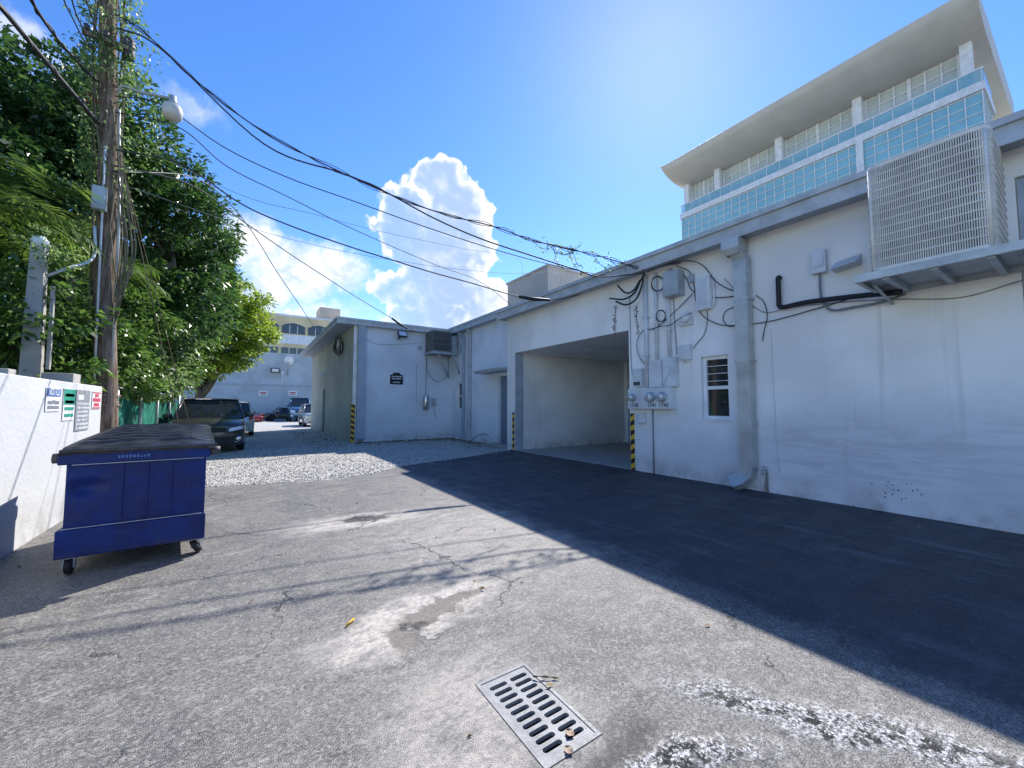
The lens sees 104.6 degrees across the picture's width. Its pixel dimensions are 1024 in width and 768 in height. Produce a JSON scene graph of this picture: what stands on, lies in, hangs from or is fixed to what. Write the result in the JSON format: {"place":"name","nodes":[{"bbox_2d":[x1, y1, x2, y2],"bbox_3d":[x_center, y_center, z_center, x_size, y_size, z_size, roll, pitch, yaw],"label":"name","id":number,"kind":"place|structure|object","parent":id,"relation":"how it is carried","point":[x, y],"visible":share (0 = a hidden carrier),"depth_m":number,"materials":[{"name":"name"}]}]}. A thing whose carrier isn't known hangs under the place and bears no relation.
{"place":"outdoors","nodes":[
{"label":"outdoors","id":0,"kind":"place"},
{"bbox_2d":[18,306,339,353],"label":"office building","id":1,"kind":"structure","parent":0,"point":[300,333],"depth_m":58.64,"materials":[{"name":"beige paint"}]},
{"bbox_2d":[281,347,303,353],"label":"window","id":2,"kind":"structure","parent":1,"relation":"in","point":[289,350],"depth_m":58.04,"materials":[{"name":"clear glass"}]},
{"bbox_2d":[282,323,304,334],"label":"window","id":3,"kind":"structure","parent":1,"relation":"in","point":[292,328],"depth_m":58.32,"materials":[{"name":"clear glass"}]},
{"bbox_2d":[308,326,324,335],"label":"window","id":4,"kind":"structure","parent":1,"relation":"in","point":[312,331],"depth_m":59.86,"materials":[{"name":"clear glass"}]},
{"bbox_2d":[205,420,511,488],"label":"gravel lot","id":5,"kind":"structure","parent":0,"point":[274,430],"depth_m":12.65,"materials":[{"name":"gravel"}]},
{"bbox_2d":[6,221,86,377],"bbox_3d":[-7.242,-0.309,6.072,0.924,4.363,0.794,-2,-4,33],"label":"concrete pole","id":6,"kind":"object","parent":5,"relation":"on","point":[31,361],"visible":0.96,"depth_m":6.05,"materials":[{"name":"grey concrete"}]},
{"bbox_2d":[48,226,96,276],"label":"slack cable","id":7,"kind":"object","parent":6,"relation":"attached to","point":[92,258],"visible":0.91,"depth_m":6.73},
{"bbox_2d":[0,153,108,267],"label":"palm tree","id":8,"kind":"object","parent":5,"relation":"on","point":[36,215],"visible":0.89,"depth_m":6.63,"materials":[{"name":"green plant"}]},
{"bbox_2d":[0,252,123,391],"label":"leafy shrub","id":9,"kind":"object","parent":5,"relation":"on","point":[79,359],"visible":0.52,"depth_m":6.44,"materials":[{"name":"green plant"}]},
{"bbox_2d":[0,216,170,365],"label":"palm tree","id":10,"kind":"object","parent":5,"relation":"on","point":[138,270],"visible":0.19,"depth_m":8.35,"materials":[{"name":"green plant"}]},
{"bbox_2d":[54,0,177,431],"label":"utility pole","id":11,"kind":"object","parent":5,"relation":"on","point":[109,222],"visible":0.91,"depth_m":7.15,"materials":[{"name":"brown wood"}]},
{"bbox_2d":[0,3,99,124],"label":"overhead cable","id":12,"kind":"object","parent":11,"relation":"attached to","point":[37,51],"visible":1,"depth_m":5.97,"materials":[{"name":"rubber"}]},
{"bbox_2d":[29,0,99,83],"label":"overhead cable","id":13,"kind":"object","parent":11,"relation":"attached to","point":[58,40],"visible":0.99,"depth_m":6.21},
{"bbox_2d":[63,0,93,50],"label":"overhead cable","id":14,"kind":"object","parent":11,"relation":"attached to","point":[76,25],"visible":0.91,"depth_m":6.50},
{"bbox_2d":[71,0,95,45],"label":"overhead cable","id":15,"kind":"object","parent":11,"relation":"attached to","point":[80,22],"visible":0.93,"depth_m":6.45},
{"bbox_2d":[86,0,98,35],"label":"overhead cable","id":16,"kind":"object","parent":11,"relation":"attached to","point":[92,17],"visible":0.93,"depth_m":6.60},
{"bbox_2d":[116,85,182,122],"bbox_3d":[-6.709,-5.199,7.298,1.144,0.583,0.306,0,-3,-7],"label":"street lamp","id":17,"kind":"object","parent":11,"relation":"attached to","point":[172,111],"visible":0.98,"depth_m":7.29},
{"bbox_2d":[123,170,178,422],"bbox_3d":[-7.528,-0.952,8.479,0.016,5.887,2.810,1,-3,-15],"label":"guy wire","id":18,"kind":"object","parent":11,"relation":"attached to","point":[151,300],"visible":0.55,"depth_m":8.16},
{"bbox_2d":[126,180,189,423],"bbox_3d":[-7.535,-0.839,8.709,0.016,5.687,3.235,1,-3,-15],"label":"guy wire","id":19,"kind":"object","parent":11,"relation":"attached to","point":[157,298],"visible":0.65,"depth_m":8.24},
{"bbox_2d":[113,170,319,333],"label":"overhead cable","id":20,"kind":"object","parent":11,"relation":"attached to","point":[233,208],"visible":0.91,"depth_m":10.90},
{"bbox_2d":[114,165,412,330],"bbox_3d":[-5.890,-3.389,12.690,0.028,1.336,11.363,-1,-3,14],"label":"overhead cable","id":21,"kind":"object","parent":11,"relation":"attached to","point":[247,224],"visible":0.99,"depth_m":9.60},
{"bbox_2d":[115,112,510,304],"bbox_3d":[-3.581,-4.040,11.200,0.020,1.810,10.883,-3,-4,42],"label":"overhead cable","id":22,"kind":"object","parent":11,"relation":"attached to","point":[287,196],"visible":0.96,"depth_m":9.21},
{"bbox_2d":[116,134,522,274],"bbox_3d":[-3.381,-4.776,12.427,0.012,2.003,12.938,-2,-4,37],"label":"overhead cable","id":23,"kind":"object","parent":11,"relation":"attached to","point":[299,210],"visible":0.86,"depth_m":9.70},
{"bbox_2d":[116,182,560,285],"bbox_3d":[-2.688,-3.685,10.972,11.804,1.262,0.010,3,-4,-40],"label":"overhead cable","id":24,"kind":"object","parent":11,"relation":"attached to","point":[321,246],"visible":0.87,"depth_m":9.23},
{"bbox_2d":[115,149,577,299],"bbox_3d":[-2.687,-3.266,9.205,9.978,1.848,0.028,1,-4,-24],"label":"overhead cable","id":25,"kind":"object","parent":11,"relation":"attached to","point":[309,232],"visible":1,"depth_m":8.40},
{"bbox_2d":[519,295,549,300],"bbox_3d":[0.610,-2.286,10.639,0.922,0.109,0.100,1,-4,-24],"label":"cable splice","id":26,"kind":"object","parent":25,"relation":"attached to","point":[533,298],"visible":1,"depth_m":10.59,"materials":[{"name":"black rubber"}]},
{"bbox_2d":[115,95,603,275],"bbox_3d":[-2.311,-3.999,8.650,10.332,2.491,0.020,1,-3,-17],"label":"overhead cable","id":27,"kind":"object","parent":11,"relation":"attached to","point":[341,196],"visible":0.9,"depth_m":8.24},
{"bbox_2d":[114,13,644,271],"bbox_3d":[-2.102,-4.723,8.254,10.638,4.132,0.091,1,-3,-12],"label":"overhead cable","id":28,"kind":"object","parent":11,"relation":"attached to","point":[297,150],"visible":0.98,"depth_m":8.03,"materials":[{"name":"rubber"}]},
{"bbox_2d":[505,229,626,276],"bbox_3d":[1.451,-2.908,8.951,3.308,0.856,0.632,1,-3,-13],"label":"cable vine","id":29,"kind":"object","parent":28,"relation":"hanging from","point":[562,254],"visible":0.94,"depth_m":8.91,"materials":[{"name":"grey plant"}]},
{"bbox_2d":[115,27,644,276],"bbox_3d":[-2.107,-4.492,8.242,10.602,4.063,0.030,1,-3,-12],"label":"overhead cable","id":30,"kind":"object","parent":11,"relation":"attached to","point":[234,119],"visible":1,"depth_m":7.98,"materials":[{"name":"rubber"}]},
{"bbox_2d":[609,273,644,299],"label":"service cable","id":31,"kind":"object","parent":30,"relation":"hanging from","point":[633,293],"visible":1,"depth_m":9.43,"materials":[{"name":"black rubber"}]},
{"bbox_2d":[615,274,643,305],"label":"service cable","id":32,"kind":"object","parent":30,"relation":"hanging from","point":[636,297],"visible":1,"depth_m":9.33,"materials":[{"name":"black rubber"}]},
{"bbox_2d":[46,279,186,402],"bbox_3d":[-9.109,-0.307,8.989,2.541,4.821,3.926,2,-4,-34],"label":"leafy shrub","id":33,"kind":"object","parent":5,"relation":"on","point":[134,347],"visible":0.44,"depth_m":9.29,"materials":[{"name":"green plant"}]},
{"bbox_2d":[0,33,253,395],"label":"ficus tree","id":34,"kind":"object","parent":5,"relation":"on","point":[190,282],"visible":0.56,"depth_m":11.00,"materials":[{"name":"green plant"}]},
{"bbox_2d":[84,382,183,425],"bbox_3d":[-11.248,1.199,12.244,0.305,2.050,13.535,2,-4,-34],"label":"tarp fence","id":35,"kind":"object","parent":5,"relation":"on","point":[130,412],"visible":0.31,"depth_m":11.59,"materials":[{"name":"green fabric"}]},
{"bbox_2d":[119,314,206,405],"bbox_3d":[-10.017,0.082,10.949,2.189,4.262,2.674,1,-3,-12],"label":"leafy shrub","id":36,"kind":"object","parent":5,"relation":"on","point":[185,352],"visible":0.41,"depth_m":11.21,"materials":[{"name":"green plant"}]},
{"bbox_2d":[121,217,254,400],"bbox_3d":[-13.898,-2.320,16.149,5.628,9.681,5.544,2,-4,-34],"label":"leafy tree","id":37,"kind":"object","parent":5,"relation":"on","point":[197,365],"visible":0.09,"depth_m":16.84,"materials":[{"name":"green plant"}]},
{"bbox_2d":[162,396,253,449],"bbox_3d":[-11.195,1.407,14.736,2.596,1.915,4.763,2,-4,-35],"label":"parked suv","id":38,"kind":"object","parent":5,"relation":"on","point":[223,418],"visible":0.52,"depth_m":13.67,"materials":[{"name":"paint"}]},
{"bbox_2d":[189,269,284,397],"bbox_3d":[-15.292,-2.089,21.194,5.513,9.855,4.840,2,-4,-34],"label":"leafy tree","id":39,"kind":"object","parent":5,"relation":"on","point":[231,360],"visible":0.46,"depth_m":21.27,"materials":[{"name":"green plant"}]},
{"bbox_2d":[240,401,258,434],"bbox_3d":[-15.210,1.851,21.630,2.416,1.808,4.615,2,-4,-34],"label":"parked car","id":40,"kind":"object","parent":5,"relation":"on","point":[247,408],"visible":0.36,"depth_m":20.31,"materials":[{"name":"white paint"}]},
{"bbox_2d":[253,411,263,421],"bbox_3d":[-26.467,3.262,40.019,2.216,1.069,4.200,3,-4,-42],"label":"parked car","id":41,"kind":"object","parent":5,"relation":"on","point":[258,417],"visible":0.37,"depth_m":38.86,"materials":[{"name":"red paint"}]},
{"bbox_2d":[261,407,297,420],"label":"parked car","id":42,"kind":"object","parent":5,"relation":"on","point":[279,413],"visible":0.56,"depth_m":41.50,"materials":[{"name":"paint"}]},
{"bbox_2d":[286,397,310,421],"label":"pickup truck","id":43,"kind":"object","parent":5,"relation":"on","point":[294,405],"visible":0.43,"depth_m":40.95,"materials":[{"name":"blue paint"}]},
{"bbox_2d":[298,404,310,426],"bbox_3d":[-15.871,2.447,31.720,2.366,1.759,4.663,2,-4,-34],"label":"parked car","id":44,"kind":"object","parent":5,"relation":"on","point":[304,416],"visible":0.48,"depth_m":30.51,"materials":[{"name":"silver metal"}]},
{"bbox_2d":[289,431,495,448],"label":"gravel","id":45,"kind":"structure","parent":5,"relation":"on","point":[453,439],"depth_m":17.41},
{"bbox_2d":[0,450,1023,767],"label":"asphalt pavement","id":46,"kind":"structure","parent":0,"point":[838,636],"depth_m":2.72,"materials":[{"name":"asphalt"}]},
{"bbox_2d":[0,373,101,558],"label":"boundary wall","id":47,"kind":"structure","parent":46,"relation":"on","point":[34,436],"depth_m":4.48,"materials":[{"name":"white paint"}]},
{"bbox_2d":[0,368,15,374],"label":"wall cap","id":48,"kind":"object","parent":47,"relation":"on","point":[8,371],"visible":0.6,"depth_m":4.60,"materials":[{"name":"concrete"}]},
{"bbox_2d":[44,387,60,411],"bbox_3d":[-5.701,0.194,4.924,0.012,0.292,0.434,2,-4,-34],"label":"notice sign","id":49,"kind":"object","parent":47,"relation":"attached to","point":[52,399],"visible":1,"depth_m":4.90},
{"bbox_2d":[41,372,80,383],"bbox_3d":[-7.007,0.857,6.106,0.340,2.040,0.340,2,-4,-34],"label":"wall cap","id":50,"kind":"object","parent":47,"relation":"on","point":[70,377],"visible":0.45,"depth_m":6.06,"materials":[{"name":"concrete"}]},
{"bbox_2d":[62,388,75,420],"bbox_3d":[-6.000,0.278,5.364,0.010,0.430,0.418,2,-4,-34],"label":"green sign","id":51,"kind":"object","parent":47,"relation":"attached to","point":[68,406],"visible":1,"depth_m":5.34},
{"bbox_2d":[74,390,89,431],"bbox_3d":[-6.303,0.387,5.814,0.010,0.590,0.576,2,-4,-34],"label":"grey sign","id":52,"kind":"object","parent":47,"relation":"attached to","point":[81,420],"visible":1,"depth_m":5.78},
{"bbox_2d":[91,391,100,408],"bbox_3d":[-6.642,0.260,6.330,0.010,0.275,0.412,2,-4,-34],"label":"warning sign","id":53,"kind":"object","parent":47,"relation":"attached to","point":[96,398],"visible":1,"depth_m":6.30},
{"bbox_2d":[51,423,220,573],"bbox_3d":[-4.091,1.132,4.535,1.214,1.312,1.777,2,-4,-35],"label":"dumpster","id":54,"kind":"object","parent":46,"relation":"on","point":[130,486],"visible":1,"depth_m":3.87,"materials":[{"name":"blue paint"}]},
{"bbox_2d":[18,461,1015,737],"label":"scattered dry leaves","id":55,"kind":"object","parent":46,"relation":"on","point":[482,587],"visible":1,"depth_m":3.31,"materials":[{"name":"brown plant"}]},
{"bbox_2d":[475,676,601,752],"bbox_3d":[0.108,1.920,2.004,0.480,0.534,0.790,2,-4,-34],"label":"drain pit","id":56,"kind":"object","parent":46,"relation":"in","point":[557,745],"visible":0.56,"depth_m":2.22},
{"bbox_2d":[476,663,601,767],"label":"drain grate","id":57,"kind":"object","parent":46,"relation":"in","point":[589,733],"visible":1,"depth_m":1.98,"materials":[{"name":"grey metal"}]},
{"bbox_2d":[564,745,572,753],"bbox_3d":[0.251,1.622,1.755,0.038,0.010,0.039,1,-3,-13],"label":"dry leaf","id":58,"kind":"object","parent":57,"relation":"on","point":[568,749],"visible":1,"depth_m":1.76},
{"bbox_2d":[0,0,1023,328],"label":"sky","id":59,"kind":"structure","parent":0,"point":[557,121],"materials":[{"name":"blue"}]},
{"bbox_2d":[660,0,1013,239],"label":"condo tower","id":60,"kind":"structure","parent":0,"point":[936,74],"depth_m":35.58,"materials":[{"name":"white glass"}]},
{"bbox_2d":[691,176,713,199],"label":"window","id":61,"kind":"structure","parent":60,"relation":"in","point":[707,186],"depth_m":48.82,"materials":[{"name":"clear glass"}]},
{"bbox_2d":[723,147,774,185],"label":"window","id":62,"kind":"structure","parent":60,"relation":"in","point":[753,164],"depth_m":44.33,"materials":[{"name":"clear glass"}]},
{"bbox_2d":[784,107,852,156],"bbox_3d":[30.193,-23.967,39.042,0.190,3.430,5.740,2,-4,-34],"label":"window","id":63,"kind":"structure","parent":60,"relation":"in","point":[833,126],"depth_m":38.96,"materials":[{"name":"white glass"}]},
{"bbox_2d":[863,54,960,120],"bbox_3d":[33.799,-24.272,33.643,0.190,3.430,5.940,2,-4,-34],"label":"window","id":64,"kind":"structure","parent":60,"relation":"in","point":[944,73],"depth_m":33.48,"materials":[{"name":"white glass"}]},
{"label":"ground","id":65,"kind":"structure","parent":0,"visible":0},
{"bbox_2d":[0,21,92,365],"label":"ficus tree","id":66,"kind":"object","parent":65,"relation":"on","point":[16,142],"visible":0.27,"depth_m":8.20,"materials":[{"name":"green plant"}]},
{"bbox_2d":[159,349,312,419],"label":"end wall building","id":67,"kind":"structure","parent":65,"relation":"on","point":[248,385],"depth_m":44.36,"materials":[{"name":"paint"}]},
{"bbox_2d":[284,357,293,375],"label":"satellite dish","id":68,"kind":"object","parent":67,"relation":"attached to","point":[289,361],"visible":1,"depth_m":45.30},
{"bbox_2d":[300,305,509,448],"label":"annex building","id":69,"kind":"structure","parent":65,"relation":"on","point":[394,412],"depth_m":17.96,"materials":[{"name":"white paint"}]},
{"bbox_2d":[350,404,354,441],"bbox_3d":[-6.788,1.665,16.852,0.140,1.600,0.155,2,-4,-34],"label":"corner guard","id":70,"kind":"object","parent":69,"relation":"attached to","point":[352,422],"visible":0.93,"depth_m":16.79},
{"bbox_2d":[355,325,365,440],"bbox_3d":[-6.453,-0.042,16.915,0.300,4.944,0.284,2,-4,-34],"label":"downspout","id":71,"kind":"object","parent":69,"relation":"attached to","point":[360,385],"visible":1,"depth_m":16.88,"materials":[{"name":"metal"}]},
{"bbox_2d":[389,372,403,384],"bbox_3d":[-5.228,-0.247,17.929,0.672,0.605,0.034,2,-4,-34],"label":"parking sign","id":72,"kind":"object","parent":69,"relation":"attached to","point":[396,378],"visible":1,"depth_m":17.91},
{"bbox_2d":[397,331,407,339],"bbox_3d":[-5.000,-2.202,17.960,0.400,0.385,0.435,2,-4,-34],"label":"flood light","id":73,"kind":"object","parent":69,"relation":"attached to","point":[402,334],"visible":1,"depth_m":17.84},
{"bbox_2d":[423,395,428,409],"bbox_3d":[-4.028,0.863,18.510,0.270,0.670,0.270,2,-4,-34],"label":"steel canister","id":74,"kind":"object","parent":69,"relation":"attached to","point":[425,402],"visible":1,"depth_m":18.40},
{"bbox_2d":[424,351,459,377],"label":"condenser platform","id":75,"kind":"structure","parent":69,"relation":"attached to","point":[440,354],"depth_m":18.57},
{"bbox_2d":[425,330,450,352],"bbox_3d":[-3.465,-1.967,18.601,0.960,1.030,0.960,2,-4,-34],"label":"condenser unit","id":76,"kind":"object","parent":75,"relation":"on","point":[438,340],"visible":0.91,"depth_m":18.23,"materials":[{"name":"grey paint"}]},
{"bbox_2d":[451,336,456,352],"bbox_3d":[-2.807,-1.855,18.817,0.260,0.810,0.300,2,-4,-34],"label":"control box","id":77,"kind":"object","parent":75,"relation":"on","point":[453,344],"visible":0.62,"depth_m":18.68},
{"bbox_2d":[458,382,461,409],"bbox_3d":[-2.366,0.559,18.722,0.060,1.300,0.620,2,-4,-34],"label":"window","id":78,"kind":"structure","parent":69,"relation":"in","point":[460,383],"depth_m":18.88,"materials":[{"name":"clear glass"}]},
{"bbox_2d":[458,331,464,437],"bbox_3d":[-2.360,-0.031,18.245,0.450,5.054,0.202,-2,-4,33],"label":"downspout","id":79,"kind":"object","parent":69,"relation":"attached to","point":[463,390],"visible":0.92,"depth_m":18.14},
{"bbox_2d":[466,328,470,438],"bbox_3d":[-1.962,-0.038,17.653,0.209,4.931,0.120,2,-4,-34],"label":"downspout","id":80,"kind":"object","parent":69,"relation":"attached to","point":[469,387],"visible":1,"depth_m":17.64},
{"bbox_2d":[501,376,506,443],"bbox_3d":[-0.123,1.040,15.371,0.050,2.720,1.070,2,-4,-34],"label":"door","id":81,"kind":"structure","parent":69,"relation":"in","point":[503,379],"depth_m":15.62,"materials":[{"name":"metal"}]},
{"bbox_2d":[495,109,1023,533],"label":"garage building","id":82,"kind":"structure","parent":65,"relation":"on","point":[909,405],"depth_m":6.61,"materials":[{"name":"paint"}]},
{"bbox_2d":[512,412,514,449],"bbox_3d":[0.051,1.645,13.846,0.028,1.300,0.100,2,-4,-34],"label":"corner guard","id":83,"kind":"object","parent":82,"relation":"attached to","point":[513,430],"visible":1,"depth_m":13.83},
{"bbox_2d":[630,413,634,469],"bbox_3d":[2.914,1.383,9.561,0.028,1.340,0.100,2,-4,-34],"label":"corner guard","id":84,"kind":"object","parent":82,"relation":"attached to","point":[632,440],"visible":1,"depth_m":9.54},
{"bbox_2d":[632,368,644,386],"bbox_3d":[3.005,-0.148,9.414,0.136,0.420,0.250,2,-4,-34],"label":"switch box","id":85,"kind":"object","parent":82,"relation":"attached to","point":[638,377],"visible":1,"depth_m":9.34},
{"bbox_2d":[637,414,646,422],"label":"outlet box","id":86,"kind":"object","parent":82,"relation":"attached to","point":[641,418],"visible":1,"depth_m":9.25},
{"bbox_2d":[642,275,650,387],"bbox_3d":[3.149,-1.233,9.276,0.121,2.670,0.153,2,-4,-34],"label":"conduit pipe","id":87,"kind":"object","parent":82,"relation":"attached to","point":[646,348],"visible":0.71,"depth_m":9.24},
{"bbox_2d":[627,387,675,408],"bbox_3d":[3.119,0.331,9.024,0.348,0.480,1.160,2,-4,-34],"label":"meter cabinet","id":88,"kind":"object","parent":82,"relation":"attached to","point":[653,398],"visible":1,"depth_m":8.85,"materials":[{"name":"metal"}]},
{"bbox_2d":[652,409,654,473],"bbox_3d":[3.238,1.310,9.071,0.032,1.470,0.032,2,-4,-34],"label":"conduit pipe","id":89,"kind":"object","parent":82,"relation":"attached to","point":[653,440],"visible":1,"depth_m":9.06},
{"bbox_2d":[648,359,662,387],"bbox_3d":[3.287,-0.233,8.987,0.145,0.620,0.340,2,-4,-34],"label":"switch box","id":90,"kind":"object","parent":82,"relation":"attached to","point":[655,375],"visible":0.88,"depth_m":8.93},
{"bbox_2d":[653,272,660,359],"bbox_3d":[3.308,-1.550,9.063,0.112,2.020,0.122,2,-4,-34],"label":"conduit pipe","id":91,"kind":"object","parent":82,"relation":"attached to","point":[656,323],"visible":0.85,"depth_m":9.03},
{"bbox_2d":[636,293,692,363],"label":"wall cable","id":92,"kind":"object","parent":82,"relation":"attached to","point":[664,321],"depth_m":8.73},
{"bbox_2d":[665,269,672,357],"bbox_3d":[3.485,-1.565,8.797,0.112,1.980,0.122,2,-4,-34],"label":"conduit pipe","id":93,"kind":"object","parent":82,"relation":"attached to","point":[669,330],"visible":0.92,"depth_m":8.75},
{"bbox_2d":[662,357,678,386],"bbox_3d":[3.478,-0.259,8.695,0.151,0.640,0.320,2,-4,-34],"label":"switch box","id":94,"kind":"object","parent":82,"relation":"attached to","point":[670,371],"visible":0.96,"depth_m":8.61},
{"bbox_2d":[662,269,684,298],"bbox_3d":[3.522,-2.175,8.634,0.266,0.540,0.370,2,-4,-34],"label":"junction box","id":95,"kind":"object","parent":82,"relation":"attached to","point":[673,283],"visible":1,"depth_m":8.52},
{"bbox_2d":[679,344,691,362],"bbox_3d":[3.696,-0.645,8.429,0.108,0.380,0.240,2,-4,-34],"label":"outlet box","id":96,"kind":"object","parent":82,"relation":"attached to","point":[685,352],"visible":1,"depth_m":8.37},
{"bbox_2d":[679,312,692,325],"bbox_3d":[3.707,-1.398,8.449,0.180,0.286,0.289,2,-4,-34],"label":"painted over lamp","id":97,"kind":"object","parent":82,"relation":"attached to","point":[686,320],"visible":0.98,"depth_m":8.38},
{"bbox_2d":[646,260,733,290],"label":"wall cable","id":98,"kind":"object","parent":82,"relation":"attached to","point":[698,263],"depth_m":8.19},
{"bbox_2d":[688,273,694,282],"bbox_3d":[3.802,-2.239,8.397,0.068,0.180,0.120,2,-4,-34],"label":"wall vent","id":99,"kind":"object","parent":82,"relation":"attached to","point":[691,278],"depth_m":8.36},
{"bbox_2d":[695,273,714,311],"bbox_3d":[3.946,-1.867,8.069,0.168,0.700,0.349,2,-4,-34],"label":"telephone box","id":100,"kind":"object","parent":82,"relation":"attached to","point":[705,288],"visible":1,"depth_m":8.00,"materials":[{"name":"metal"}]},
{"bbox_2d":[701,355,731,421],"bbox_3d":[4.117,0.088,7.964,0.180,1.315,0.610,2,-4,-34],"label":"window","id":101,"kind":"structure","parent":82,"relation":"in","point":[715,368],"depth_m":8.02,"materials":[{"name":"white glass"}]},
{"bbox_2d":[721,235,758,489],"bbox_3d":[4.213,-0.368,7.368,0.410,4.692,0.451,2,-4,-34],"label":"downspout","id":102,"kind":"object","parent":82,"relation":"attached to","point":[735,249],"visible":0.99,"depth_m":7.28,"materials":[{"name":"metal"}]},
{"bbox_2d":[676,265,845,325],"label":"wall cable","id":103,"kind":"object","parent":82,"relation":"attached to","point":[760,322],"depth_m":7.12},
{"bbox_2d":[761,466,768,492],"bbox_3d":[4.483,1.694,7.016,0.198,0.470,0.090,2,-4,-34],"label":"hose tap","id":104,"kind":"object","parent":82,"relation":"attached to","point":[767,485],"visible":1,"depth_m":7.04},
{"bbox_2d":[771,330,779,470],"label":"wall cable","id":105,"kind":"object","parent":82,"relation":"attached to","point":[774,400],"depth_m":7.02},
{"bbox_2d":[775,275,902,308],"bbox_3d":[5.058,-1.569,6.248,0.194,0.778,1.684,1,-4,-25],"label":"insulated line","id":106,"kind":"object","parent":82,"relation":"attached to","point":[779,305],"visible":0.98,"depth_m":6.34,"materials":[{"name":"black rubber"}]},
{"bbox_2d":[830,253,861,272],"bbox_3d":[5.167,-1.896,6.135,0.280,0.220,0.320,2,-4,-34],"label":"vent hood","id":107,"kind":"object","parent":82,"relation":"attached to","point":[847,263],"visible":1,"depth_m":6.11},
{"bbox_2d":[810,249,905,311],"bbox_3d":[5.275,-1.677,6.085,0.143,1.043,1.103,2,-4,-34],"label":"disconnect box","id":108,"kind":"object","parent":82,"relation":"attached to","point":[819,262],"visible":0.94,"depth_m":6.41,"materials":[{"name":"metal"}]},
{"bbox_2d":[724,278,1022,312],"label":"wall cable","id":109,"kind":"object","parent":82,"relation":"attached to","point":[894,299],"depth_m":5.67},
{"bbox_2d":[853,239,1023,304],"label":"condenser platform","id":110,"kind":"structure","parent":82,"relation":"attached to","point":[1004,259],"depth_m":4.88,"materials":[{"name":"metal"}]},
{"bbox_2d":[866,125,1008,271],"bbox_3d":[5.416,-2.182,5.077,1.100,1.470,1.100,2,-4,-34],"label":"condenser unit","id":111,"kind":"object","parent":110,"relation":"on","point":[943,197],"visible":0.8,"depth_m":4.69,"materials":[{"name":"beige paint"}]},
{"bbox_2d":[1016,178,1023,277],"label":"dark window","id":112,"kind":"structure","parent":82,"relation":"in","point":[1020,182],"depth_m":4.86,"materials":[{"name":"glass"}]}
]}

